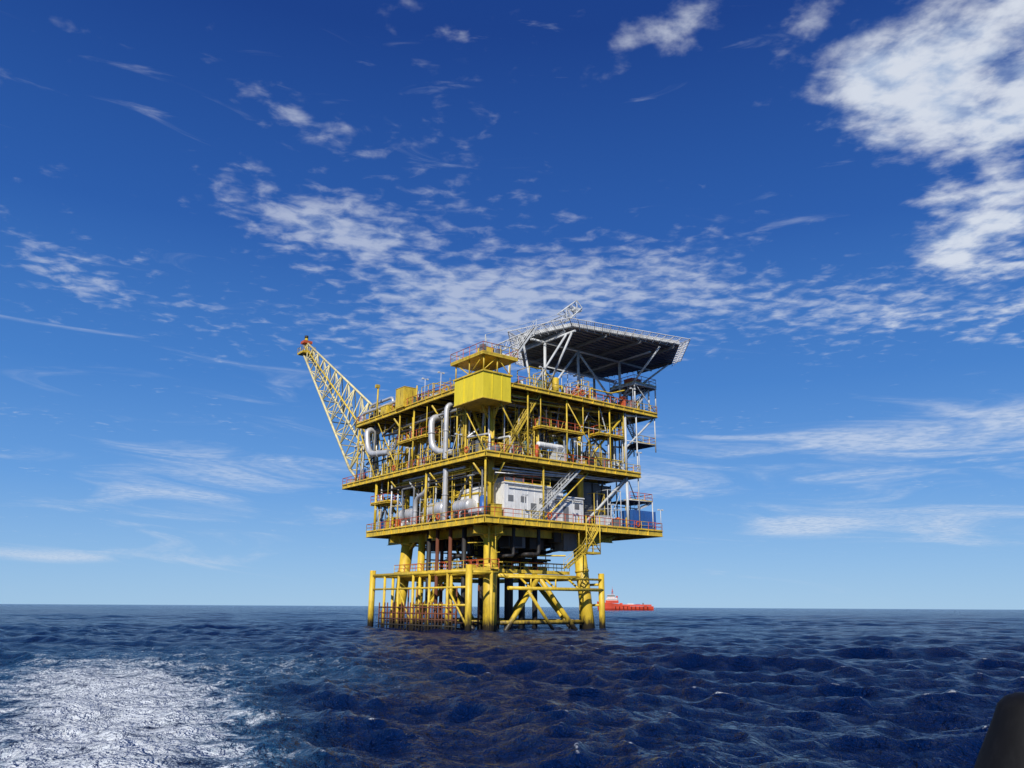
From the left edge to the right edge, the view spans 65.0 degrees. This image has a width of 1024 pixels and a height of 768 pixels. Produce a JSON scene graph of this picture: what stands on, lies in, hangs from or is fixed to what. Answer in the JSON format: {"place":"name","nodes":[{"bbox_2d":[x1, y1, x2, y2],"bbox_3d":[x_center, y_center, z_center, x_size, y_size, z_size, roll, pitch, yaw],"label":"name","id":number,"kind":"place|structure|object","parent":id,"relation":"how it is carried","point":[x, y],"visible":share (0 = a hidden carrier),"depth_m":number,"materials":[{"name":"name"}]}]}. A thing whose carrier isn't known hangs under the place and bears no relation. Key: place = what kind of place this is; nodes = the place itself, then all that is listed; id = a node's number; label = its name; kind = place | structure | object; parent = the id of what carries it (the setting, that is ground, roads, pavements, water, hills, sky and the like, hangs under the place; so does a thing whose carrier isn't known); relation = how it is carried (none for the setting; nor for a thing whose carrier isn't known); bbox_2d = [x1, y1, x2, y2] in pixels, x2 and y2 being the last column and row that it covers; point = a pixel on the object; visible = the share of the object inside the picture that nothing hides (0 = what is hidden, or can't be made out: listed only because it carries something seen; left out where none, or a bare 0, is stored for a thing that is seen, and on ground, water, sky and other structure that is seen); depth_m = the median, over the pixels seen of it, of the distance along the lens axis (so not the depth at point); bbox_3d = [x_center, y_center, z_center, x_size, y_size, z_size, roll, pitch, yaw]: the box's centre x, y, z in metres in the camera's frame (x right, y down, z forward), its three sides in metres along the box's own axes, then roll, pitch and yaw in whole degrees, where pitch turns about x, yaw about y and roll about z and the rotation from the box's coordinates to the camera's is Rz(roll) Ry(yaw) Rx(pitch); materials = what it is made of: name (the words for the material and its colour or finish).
{"place":"outdoors","nodes":[
{"label":"outdoors","id":0,"kind":"place"},
{"bbox_2d":[370,398,591,525],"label":"vessel","id":1,"kind":"object","parent":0,"point":[545,445],"depth_m":104.67,"materials":[{"name":"white metal"}]},
{"bbox_2d":[395,448,487,525],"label":"vessel silver","id":2,"kind":"object","parent":1,"relation":"on","point":[467,504],"visible":0.22,"depth_m":104.61,"materials":[{"name":"silver metal"}]},
{"bbox_2d":[477,347,493,351],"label":"yellow pedestal crane","id":3,"kind":"object","parent":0,"point":[489,349],"visible":0.21,"depth_m":105.84,"materials":[{"name":"yellow metal"}]},
{"bbox_2d":[0,604,1023,767],"bbox_3d":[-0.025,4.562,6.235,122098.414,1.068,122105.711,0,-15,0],"label":"sea","id":4,"kind":"structure","parent":0,"point":[174,686],"depth_m":27.85,"materials":[{"name":"liquid"}]},
{"bbox_2d":[367,564,498,630],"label":"boat landing leg","id":5,"kind":"object","parent":4,"relation":"in","point":[469,572],"visible":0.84,"depth_m":98.78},
{"bbox_2d":[378,585,479,630],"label":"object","id":6,"kind":"object","parent":5,"relation":"attached to","point":[407,620],"visible":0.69,"depth_m":99.00,"materials":[{"name":"brown metal"}]},
{"bbox_2d":[433,528,452,624],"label":"riser pipes","id":7,"kind":"object","parent":4,"relation":"in","point":[449,555],"visible":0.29,"depth_m":103.23,"materials":[{"name":"brown metal"}]},
{"bbox_2d":[424,527,537,629],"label":"dark conductor pipe","id":8,"kind":"object","parent":4,"relation":"in","point":[508,603],"visible":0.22,"depth_m":104.22,"materials":[{"name":"metal"}]},
{"bbox_2d":[393,526,594,631],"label":"jacket leg","id":9,"kind":"object","parent":4,"relation":"in","point":[585,598],"visible":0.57,"depth_m":105.21,"materials":[{"name":"yellow paint"}]},
{"bbox_2d":[397,528,587,630],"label":"jacket brace leg","id":10,"kind":"object","parent":9,"relation":"attached to","point":[556,606],"visible":0.51,"depth_m":102.24,"materials":[{"name":"yellow paint"}]},
{"bbox_2d":[387,490,615,548],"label":"yellow girder","id":11,"kind":"object","parent":9,"relation":"on","point":[477,530],"visible":0.41,"depth_m":104.28,"materials":[{"name":"metal"}]},
{"bbox_2d":[365,516,662,540],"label":"yellow deck","id":12,"kind":"structure","parent":9,"relation":"on","point":[619,533],"depth_m":105.23,"materials":[{"name":"paint"}]},
{"bbox_2d":[297,350,660,572],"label":"yellow toe plate","id":13,"kind":"object","parent":12,"relation":"on","point":[509,480],"visible":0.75,"depth_m":105.07,"materials":[{"name":"paint"}]},
{"bbox_2d":[303,343,379,480],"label":"crane boom","id":14,"kind":"object","parent":13,"relation":"on","point":[342,408],"visible":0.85,"depth_m":137.62,"materials":[{"name":"yellow paint"}]},
{"bbox_2d":[297,338,312,356],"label":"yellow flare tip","id":15,"kind":"object","parent":14,"relation":"on","point":[302,353],"visible":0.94,"depth_m":154.36,"materials":[{"name":"paint"}]},
{"bbox_2d":[301,340,311,345],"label":"red flare tip","id":16,"kind":"object","parent":15,"relation":"on","point":[303,342],"visible":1,"depth_m":154.90,"materials":[{"name":"orange paint"}]},
{"bbox_2d":[304,346,364,432],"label":"yellow flare boom pipe","id":17,"kind":"object","parent":14,"relation":"attached to","point":[341,398],"visible":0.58,"depth_m":140.29,"materials":[{"name":"metal"}]},
{"bbox_2d":[297,345,656,572],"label":"yellow handrail","id":18,"kind":"object","parent":13,"relation":"on","point":[515,566],"visible":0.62,"depth_m":105.24,"materials":[{"name":"metal"}]},
{"bbox_2d":[356,392,611,535],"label":"yellow column","id":19,"kind":"structure","parent":13,"relation":"on","point":[490,489],"depth_m":107.42,"materials":[{"name":"metal"}]},
{"bbox_2d":[450,351,517,412],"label":"yellow crane base","id":20,"kind":"object","parent":19,"relation":"on","point":[483,361],"visible":0.76,"depth_m":102.08,"materials":[{"name":"paint"}]},
{"bbox_2d":[454,371,510,405],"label":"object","id":21,"kind":"object","parent":20,"relation":"on","point":[484,384],"visible":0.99,"depth_m":100.44,"materials":[{"name":"yellow paint"}]},
{"bbox_2d":[479,343,501,353],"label":"grey crane base","id":22,"kind":"object","parent":20,"relation":"on","point":[483,347],"visible":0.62,"depth_m":100.89,"materials":[{"name":"paint"}]},
{"bbox_2d":[485,300,581,350],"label":"crane boom","id":23,"kind":"object","parent":20,"relation":"on","point":[573,309],"visible":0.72,"depth_m":112.68,"materials":[{"name":"white metal"}]},
{"bbox_2d":[356,382,657,443],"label":"yellow deck","id":24,"kind":"structure","parent":19,"relation":"on","point":[534,390],"depth_m":115.49,"materials":[{"name":"paint"}]},
{"bbox_2d":[364,388,643,442],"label":"dark deck plating","id":25,"kind":"object","parent":24,"relation":"on","point":[548,396],"visible":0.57,"depth_m":117.09,"materials":[{"name":"metal"}]},
{"bbox_2d":[375,384,417,415],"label":"yellow fittings","id":26,"kind":"object","parent":25,"relation":"on","point":[377,386],"visible":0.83,"depth_m":121.98,"materials":[{"name":"paint"}]},
{"bbox_2d":[342,451,641,500],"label":"yellow mezzanine deck","id":27,"kind":"structure","parent":13,"relation":"on","point":[367,485],"depth_m":109.35,"materials":[{"name":"paint"}]},
{"bbox_2d":[401,451,621,489],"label":"dark mezzanine deck plating","id":28,"kind":"object","parent":27,"relation":"on","point":[512,464],"visible":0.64,"depth_m":110.03,"materials":[{"name":"metal"}]},
{"bbox_2d":[359,402,629,518],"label":"yellow diagonal brace","id":29,"kind":"object","parent":13,"relation":"on","point":[502,442],"visible":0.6,"depth_m":108.03,"materials":[{"name":"paint"}]},
{"bbox_2d":[342,341,662,571],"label":"red handrail","id":30,"kind":"object","parent":13,"relation":"on","point":[475,560],"visible":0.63,"depth_m":107.85,"materials":[{"name":"red metal"}]},
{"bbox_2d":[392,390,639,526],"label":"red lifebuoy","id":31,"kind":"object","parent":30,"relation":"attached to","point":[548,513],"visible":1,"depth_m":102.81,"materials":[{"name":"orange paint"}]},
{"bbox_2d":[501,386,600,568],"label":"yellow stairway","id":32,"kind":"object","parent":13,"relation":"attached to","point":[585,546],"visible":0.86,"depth_m":103.13,"materials":[{"name":"paint"}]},
{"bbox_2d":[502,330,668,402],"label":"helideck support truss","id":33,"kind":"object","parent":13,"relation":"on","point":[578,372],"visible":0.65,"depth_m":115.22,"materials":[{"name":"white metal"}]},
{"bbox_2d":[520,328,676,377],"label":"helideck beam","id":34,"kind":"structure","parent":33,"relation":"on","point":[591,341],"depth_m":117.66,"materials":[{"name":"grey metal"}]},
{"bbox_2d":[519,326,678,376],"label":"helideck","id":35,"kind":"object","parent":34,"relation":"on","point":[608,333],"visible":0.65,"depth_m":116.70,"materials":[{"name":"grey paint"}]},
{"bbox_2d":[518,322,679,363],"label":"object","id":36,"kind":"object","parent":35,"relation":"attached to","point":[592,328],"visible":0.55,"depth_m":110.24,"materials":[{"name":"white metal"}]},
{"bbox_2d":[507,317,690,377],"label":"white helideck net","id":37,"kind":"object","parent":36,"relation":"attached to","point":[683,345],"visible":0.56,"depth_m":111.92,"materials":[{"name":"white metal"}]},
{"bbox_2d":[415,525,565,568],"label":"yellow underdeck piping","id":38,"kind":"object","parent":12,"relation":"hanging from","point":[476,544],"visible":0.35,"depth_m":103.43,"materials":[{"name":"paint"}]},
{"bbox_2d":[425,528,557,564],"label":"dark underdeck piping","id":39,"kind":"object","parent":12,"relation":"hanging from","point":[513,555],"visible":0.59,"depth_m":103.84,"materials":[{"name":"metal"}]},
{"bbox_2d":[426,532,576,552],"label":"underdeck tank","id":40,"kind":"object","parent":12,"relation":"hanging from","point":[530,543],"depth_m":104.88,"materials":[{"name":"metal"}]},
{"bbox_2d":[460,476,584,522],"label":"control module","id":41,"kind":"object","parent":12,"relation":"on","point":[503,489],"depth_m":101.92,"materials":[{"name":"white metal"}]},
{"bbox_2d":[530,388,652,526],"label":"column offwhite","id":42,"kind":"structure","parent":12,"relation":"on","point":[612,494],"depth_m":113.03,"materials":[{"name":"grey paint"}]},
{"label":"dark main deck plating","id":43,"kind":"object","parent":12,"relation":"on","visible":0},
{"bbox_2d":[357,446,487,528],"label":"blue equipment","id":44,"kind":"object","parent":43,"relation":"on","point":[481,504],"visible":0.2,"depth_m":106.16,"materials":[{"name":"paint"}]},
{"bbox_2d":[348,397,601,524],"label":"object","id":45,"kind":"object","parent":43,"relation":"on","point":[353,480],"visible":0.03,"depth_m":113.73,"materials":[{"name":"red metal"}]},
{"bbox_2d":[366,402,609,528],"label":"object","id":46,"kind":"object","parent":43,"relation":"on","point":[470,435],"visible":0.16,"depth_m":112.42,"materials":[{"name":"metal"}]},
{"bbox_2d":[378,381,597,474],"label":"equipment skid","id":47,"kind":"object","parent":43,"relation":"on","point":[525,442],"visible":0.18,"depth_m":107.35,"materials":[{"name":"grey paint"}]},
{"bbox_2d":[369,366,613,526],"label":"yellow pipe support","id":48,"kind":"object","parent":43,"relation":"on","point":[507,432],"visible":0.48,"depth_m":108.70,"materials":[{"name":"paint"}]},
{"bbox_2d":[370,394,624,506],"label":"yellow access platform","id":49,"kind":"structure","parent":48,"relation":"on","point":[417,441],"depth_m":111.03,"materials":[{"name":"paint"}]},
{"bbox_2d":[427,427,617,439],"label":"dark access platform plating","id":50,"kind":"object","parent":49,"relation":"on","point":[601,436],"visible":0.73,"depth_m":109.43,"materials":[{"name":"metal"}]},
{"bbox_2d":[503,327,645,567],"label":"dark stairway","id":51,"kind":"object","parent":48,"relation":"on","point":[579,469],"visible":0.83,"depth_m":105.51,"materials":[{"name":"metal"}]},
{"bbox_2d":[378,396,596,493],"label":"pipe rack","id":52,"kind":"object","parent":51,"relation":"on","point":[468,419],"depth_m":109.10,"materials":[{"name":"metal"}]},
{"bbox_2d":[354,381,638,525],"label":"pipes","id":53,"kind":"object","parent":43,"relation":"on","point":[497,438],"visible":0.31,"depth_m":113.26,"materials":[{"name":"grey metal"}]},
{"bbox_2d":[386,390,612,524],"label":"equipment offwhite","id":54,"kind":"object","parent":43,"relation":"on","point":[552,456],"visible":0.15,"depth_m":107.88,"materials":[{"name":"grey paint"}]},
{"bbox_2d":[361,378,640,526],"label":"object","id":55,"kind":"object","parent":43,"relation":"on","point":[616,521],"depth_m":109.88,"materials":[{"name":"red metal"}]},
{"bbox_2d":[360,380,642,528],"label":"yellow piping","id":56,"kind":"object","parent":43,"relation":"on","point":[463,433],"visible":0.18,"depth_m":110.20,"materials":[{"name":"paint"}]},
{"bbox_2d":[366,377,639,527],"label":"yellow equipment","id":57,"kind":"object","parent":43,"relation":"on","point":[403,393],"visible":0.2,"depth_m":114.89,"materials":[{"name":"paint"}]},
{"bbox_2d":[361,397,455,523],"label":"exhaust duct silver","id":58,"kind":"object","parent":57,"relation":"on","point":[433,419],"visible":0.83,"depth_m":107.36,"materials":[{"name":"silver metal"}]},
{"bbox_2d":[366,378,640,527],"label":"piping","id":59,"kind":"object","parent":43,"relation":"on","point":[559,423],"depth_m":113.41,"materials":[{"name":"metal"}]},
{"bbox_2d":[358,366,662,530],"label":"floodlight pole offwhite","id":60,"kind":"object","parent":43,"relation":"on","point":[526,494],"visible":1,"depth_m":107.99,"materials":[{"name":"grey paint"}]},
{"bbox_2d":[418,373,621,525],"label":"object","id":61,"kind":"object","parent":43,"relation":"on","point":[570,390],"visible":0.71,"depth_m":109.53,"materials":[{"name":"grey paint"}]},
{"bbox_2d":[389,394,602,489],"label":"yellow pipe rack","id":62,"kind":"object","parent":61,"relation":"on","point":[473,469],"visible":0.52,"depth_m":107.22,"materials":[{"name":"metal"}]},
{"bbox_2d":[403,404,622,485],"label":"pipe rack silver","id":63,"kind":"object","parent":62,"relation":"on","point":[550,474],"visible":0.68,"depth_m":106.72,"materials":[{"name":"metal"}]},
{"bbox_2d":[508,319,652,518],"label":"staircase","id":64,"kind":"structure","parent":43,"relation":"on","point":[555,494],"depth_m":106.53,"materials":[{"name":"metal"}]},
{"bbox_2d":[605,384,656,528],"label":"stair tower offwhite","id":65,"kind":"object","parent":43,"relation":"on","point":[637,442],"visible":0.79,"depth_m":115.58,"materials":[{"name":"white metal"}]},
{"bbox_2d":[609,382,655,395],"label":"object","id":66,"kind":"object","parent":65,"relation":"attached to","point":[641,386],"visible":0.83,"depth_m":118.71,"materials":[{"name":"grey metal"}]},
{"bbox_2d":[619,509,655,528],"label":"blue container","id":67,"kind":"object","parent":43,"relation":"on","point":[646,517],"visible":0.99,"depth_m":112.30,"materials":[{"name":"metal"}]},
{"bbox_2d":[507,574,604,629],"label":"fender frame leg","id":68,"kind":"object","parent":4,"relation":"in","point":[600,589],"visible":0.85,"depth_m":101.44,"materials":[{"name":"yellow paint"}]},
{"bbox_2d":[597,589,653,609],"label":"supply ship","id":69,"kind":"object","parent":4,"relation":"on","point":[611,601],"visible":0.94,"depth_m":814.13,"materials":[{"name":"red paint"}]},
{"bbox_2d":[974,692,1023,767],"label":"workboat stern","id":70,"kind":"object","parent":4,"relation":"in","point":[1002,746],"visible":1,"depth_m":2.01,"materials":[{"name":"black rubber"}]},
{"bbox_2d":[0,0,1023,609],"label":"sky","id":71,"kind":"structure","parent":0,"point":[825,198],"materials":[{"name":"blue"}]},
{"bbox_2d":[567,483,610,523],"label":"louvre wall","id":72,"kind":"structure","parent":0,"point":[588,498],"depth_m":111.37,"materials":[{"name":"grey metal"}]},
{"bbox_2d":[611,443,654,505],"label":"dark stair tower","id":73,"kind":"structure","parent":0,"point":[640,446],"depth_m":115.59,"materials":[{"name":"black metal"}]},
{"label":"dark walkway","id":74,"kind":"structure","parent":0,"visible":0},
{"bbox_2d":[473,565,569,574],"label":"yellow walkway","id":75,"kind":"structure","parent":74,"relation":"on","point":[524,572],"depth_m":102.92,"materials":[{"name":"paint"}]}
]}

